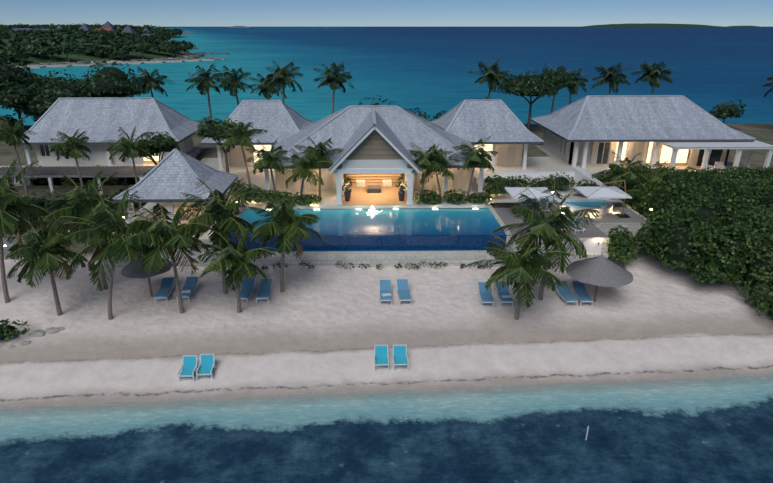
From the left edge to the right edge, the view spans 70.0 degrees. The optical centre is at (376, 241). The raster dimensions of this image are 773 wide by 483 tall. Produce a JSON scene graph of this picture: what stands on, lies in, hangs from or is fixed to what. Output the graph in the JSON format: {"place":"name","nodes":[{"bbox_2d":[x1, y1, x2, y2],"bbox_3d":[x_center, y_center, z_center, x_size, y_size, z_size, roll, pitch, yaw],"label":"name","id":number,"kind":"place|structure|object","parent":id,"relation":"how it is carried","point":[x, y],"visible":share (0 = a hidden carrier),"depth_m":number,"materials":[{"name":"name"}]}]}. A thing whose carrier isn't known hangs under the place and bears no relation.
{"place":"outdoors","nodes":[
{"label":"outdoors","id":0,"kind":"place"},
{"bbox_2d":[0,21,228,69],"bbox_3d":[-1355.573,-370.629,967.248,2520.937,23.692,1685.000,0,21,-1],"label":"headland","id":1,"kind":"structure","parent":0,"point":[81,58],"depth_m":285.31,"materials":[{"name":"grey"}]},
{"bbox_2d":[0,22,195,62],"bbox_3d":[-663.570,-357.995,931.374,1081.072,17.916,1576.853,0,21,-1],"label":"trees","id":2,"kind":"object","parent":1,"relation":"on","point":[68,49],"visible":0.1,"depth_m":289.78,"materials":[{"name":"green plant"}]},
{"bbox_2d":[0,27,772,482],"bbox_3d":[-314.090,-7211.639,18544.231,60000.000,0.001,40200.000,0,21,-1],"label":"sea","id":3,"kind":"structure","parent":0,"point":[694,431],"depth_m":26.52,"materials":[{"name":"liquid"}]},
{"bbox_2d":[161,23,759,32],"bbox_3d":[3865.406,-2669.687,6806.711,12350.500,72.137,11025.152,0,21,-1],"label":"islands","id":4,"kind":"object","parent":3,"relation":"in","point":[649,25],"visible":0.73,"depth_m":10045.55,"materials":[{"name":"green plant"}]},
{"bbox_2d":[0,123,772,411],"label":"ground","id":5,"kind":"structure","parent":0,"point":[318,330],"depth_m":31.77,"materials":[{"name":"beige sand"}]},
{"bbox_2d":[0,97,203,194],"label":"house","id":6,"kind":"structure","parent":5,"relation":"on","point":[98,119],"depth_m":56.62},
{"bbox_2d":[121,256,172,296],"bbox_3d":[-14.345,2.174,34.722,3.012,3.278,3.090,0,21,-1],"label":"thatch umbrella","id":7,"kind":"object","parent":5,"relation":"on","point":[133,270],"visible":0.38,"depth_m":33.66,"materials":[{"name":"grey plant"}]},
{"bbox_2d":[154,277,175,302],"bbox_3d":[-13.522,3.066,35.251,0.780,0.829,2.100,-1,21,-4],"label":"sun lounger","id":8,"kind":"object","parent":5,"relation":"on","point":[166,288],"visible":0.94,"depth_m":35.28,"materials":[{"name":"blue fabric"}]},
{"bbox_2d":[177,355,197,380],"bbox_3d":[-9.729,6.530,28.464,0.800,0.935,0.985,0,21,-1],"label":"beach chair","id":9,"kind":"object","parent":5,"relation":"on","point":[190,365],"visible":0.92,"depth_m":28.69,"materials":[{"name":"blue fabric"}]},
{"bbox_2d":[176,277,199,301],"bbox_3d":[-12.063,3.017,35.288,0.780,0.829,2.100,1,21,1],"label":"sun lounger","id":10,"kind":"object","parent":5,"relation":"on","point":[189,287],"visible":0.96,"depth_m":35.45,"materials":[{"name":"blue fabric"}]},
{"bbox_2d":[196,354,215,379],"bbox_3d":[-8.844,6.477,28.564,0.825,0.935,1.008,0,21,-1],"label":"beach chair","id":11,"kind":"object","parent":5,"relation":"on","point":[206,365],"visible":0.94,"depth_m":28.80,"materials":[{"name":"blue fabric"}]},
{"bbox_2d":[235,277,255,302],"bbox_3d":[-8.369,3.085,35.298,0.780,0.902,2.100,1,21,3],"label":"sun lounger","id":12,"kind":"object","parent":5,"relation":"on","point":[247,288],"visible":0.81,"depth_m":35.48,"materials":[{"name":"blue fabric"}]},
{"bbox_2d":[201,100,313,171],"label":"house","id":13,"kind":"structure","parent":5,"relation":"on","point":[280,120],"depth_m":57.19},
{"bbox_2d":[256,279,272,302],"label":"sun lounger","id":14,"kind":"object","parent":5,"relation":"on","point":[264,291],"visible":0.94,"depth_m":35.36,"materials":[{"name":"blue fabric"}]},
{"bbox_2d":[0,157,649,267],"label":"pool terrace","id":15,"kind":"structure","parent":5,"relation":"on","point":[392,237],"depth_m":40.74,"materials":[{"name":"beige stone"}]},
{"bbox_2d":[112,149,237,231],"bbox_3d":[-14.731,-3.283,41.631,7.379,7.464,6.597,0,21,-1],"label":"pool pavilion","id":16,"kind":"object","parent":15,"relation":"on","point":[168,179],"visible":0.52,"depth_m":39.45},
{"bbox_2d":[4,192,651,245],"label":"garden lamps","id":17,"kind":"object","parent":15,"relation":"on","point":[371,210],"visible":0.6,"depth_m":43.77,"materials":[{"name":"grey metal"}]},
{"bbox_2d":[521,199,536,210],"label":"deck lounger","id":18,"kind":"object","parent":15,"relation":"on","point":[529,205],"visible":0.33,"depth_m":44.10,"materials":[{"name":"white paint"}]},
{"bbox_2d":[504,187,557,216],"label":"deck umbrella","id":19,"kind":"object","parent":15,"relation":"on","point":[537,192],"visible":0.69,"depth_m":41.73,"materials":[{"name":"white fabric"}]},
{"bbox_2d":[537,199,549,212],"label":"deck lounger","id":20,"kind":"object","parent":15,"relation":"on","point":[546,203],"visible":0.44,"depth_m":43.85,"materials":[{"name":"white paint"}]},
{"bbox_2d":[564,217,584,231],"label":"deck lounger","id":21,"kind":"object","parent":15,"relation":"on","point":[577,225],"visible":0.38,"depth_m":39.55,"materials":[{"name":"white paint"}]},
{"bbox_2d":[574,180,631,217],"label":"deck umbrella","id":22,"kind":"object","parent":15,"relation":"on","point":[601,192],"visible":1,"depth_m":41.79,"materials":[{"name":"white fabric"}]},
{"bbox_2d":[0,55,746,269],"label":"tree","id":23,"kind":"object","parent":5,"relation":"on","point":[26,87],"depth_m":67.56,"materials":[{"name":"green plant"}]},
{"bbox_2d":[258,105,488,207],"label":"house","id":24,"kind":"structure","parent":5,"relation":"on","point":[374,161],"depth_m":47.92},
{"bbox_2d":[6,260,747,439],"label":"beach rocks","id":25,"kind":"object","parent":5,"relation":"on","point":[42,333],"visible":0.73,"depth_m":31.43,"materials":[{"name":"stone"}]},
{"bbox_2d":[374,345,388,369],"bbox_3d":[0.245,6.145,29.303,0.800,0.935,0.985,0,21,-1],"label":"beach chair","id":26,"kind":"object","parent":5,"relation":"on","point":[381,355],"visible":1,"depth_m":29.54,"materials":[{"name":"blue fabric"}]},
{"bbox_2d":[0,57,769,319],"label":"palm trees","id":27,"kind":"object","parent":5,"relation":"on","point":[220,217],"visible":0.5,"depth_m":33.23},
{"bbox_2d":[1,209,563,286],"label":"dry palm fronds","id":28,"kind":"object","parent":27,"relation":"attached to","point":[193,260],"visible":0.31,"depth_m":31.59,"materials":[{"name":"brown plant"}]},
{"bbox_2d":[379,280,391,304],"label":"sun lounger","id":29,"kind":"object","parent":5,"relation":"on","point":[385,293],"visible":0.96,"depth_m":35.31,"materials":[{"name":"blue fabric"}]},
{"bbox_2d":[0,116,772,340],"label":"shrub leaves","id":30,"kind":"object","parent":5,"relation":"on","point":[751,210],"visible":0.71,"depth_m":38.77,"materials":[{"name":"green plant"}]},
{"bbox_2d":[0,66,772,338],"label":"shrub foliage","id":31,"kind":"object","parent":5,"relation":"on","point":[672,246],"visible":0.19,"depth_m":47.23,"materials":[{"name":"green plant"}]},
{"bbox_2d":[392,344,408,369],"bbox_3d":[1.251,6.143,29.335,0.825,0.935,1.008,0,21,-1],"label":"beach chair","id":32,"kind":"object","parent":5,"relation":"on","point":[399,356],"visible":0.98,"depth_m":29.57,"materials":[{"name":"blue fabric"}]},
{"bbox_2d":[396,279,411,304],"bbox_3d":[1.710,3.190,35.286,0.780,0.879,2.100,-2,21,-4],"label":"sun lounger","id":33,"kind":"object","parent":5,"relation":"on","point":[402,289],"visible":0.98,"depth_m":35.36,"materials":[{"name":"blue fabric"}]},
{"bbox_2d":[477,282,493,306],"bbox_3d":[6.881,3.334,34.956,0.780,0.777,2.100,1,21,2],"label":"sun lounger","id":34,"kind":"object","parent":5,"relation":"on","point":[485,295],"visible":0.83,"depth_m":34.88,"materials":[{"name":"blue fabric"}]},
{"bbox_2d":[430,99,543,170],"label":"house","id":35,"kind":"structure","parent":5,"relation":"on","point":[472,121],"depth_m":57.16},
{"bbox_2d":[494,281,513,306],"bbox_3d":[8.045,3.308,35.016,0.801,0.829,2.108,0,21,-1],"label":"sun lounger","id":36,"kind":"object","parent":5,"relation":"on","point":[503,295],"visible":0.83,"depth_m":34.83,"materials":[{"name":"blue fabric"}]},
{"bbox_2d":[554,281,577,306],"bbox_3d":[12.053,3.289,35.230,0.780,0.854,2.100,-2,21,-5],"label":"sun lounger","id":37,"kind":"object","parent":5,"relation":"on","point":[567,295],"visible":0.77,"depth_m":35.09,"materials":[{"name":"blue fabric"}]},
{"bbox_2d":[570,281,593,305],"bbox_3d":[13.071,3.302,35.207,0.780,0.803,2.100,0,21,1],"label":"sun lounger","id":38,"kind":"object","parent":5,"relation":"on","point":[580,291],"visible":0.92,"depth_m":35.31,"materials":[{"name":"blue fabric"}]},
{"bbox_2d":[566,253,632,301],"bbox_3d":[13.775,2.355,34.399,4.017,3.514,3.957,0,21,-1],"label":"thatch umbrella","id":39,"kind":"object","parent":5,"relation":"on","point":[602,271],"visible":0.98,"depth_m":33.32,"materials":[{"name":"grey plant"}]},
{"bbox_2d":[530,95,772,174],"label":"house","id":40,"kind":"structure","parent":5,"relation":"on","point":[588,133],"depth_m":58.55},
{"bbox_2d":[0,0,772,26],"label":"sky","id":41,"kind":"structure","parent":0,"point":[163,13],"materials":[{"name":"blue"}]},
{"bbox_2d":[90,58,772,99],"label":"palm trees","id":42,"kind":"object","parent":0,"point":[269,85],"visible":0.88,"depth_m":77.90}
]}

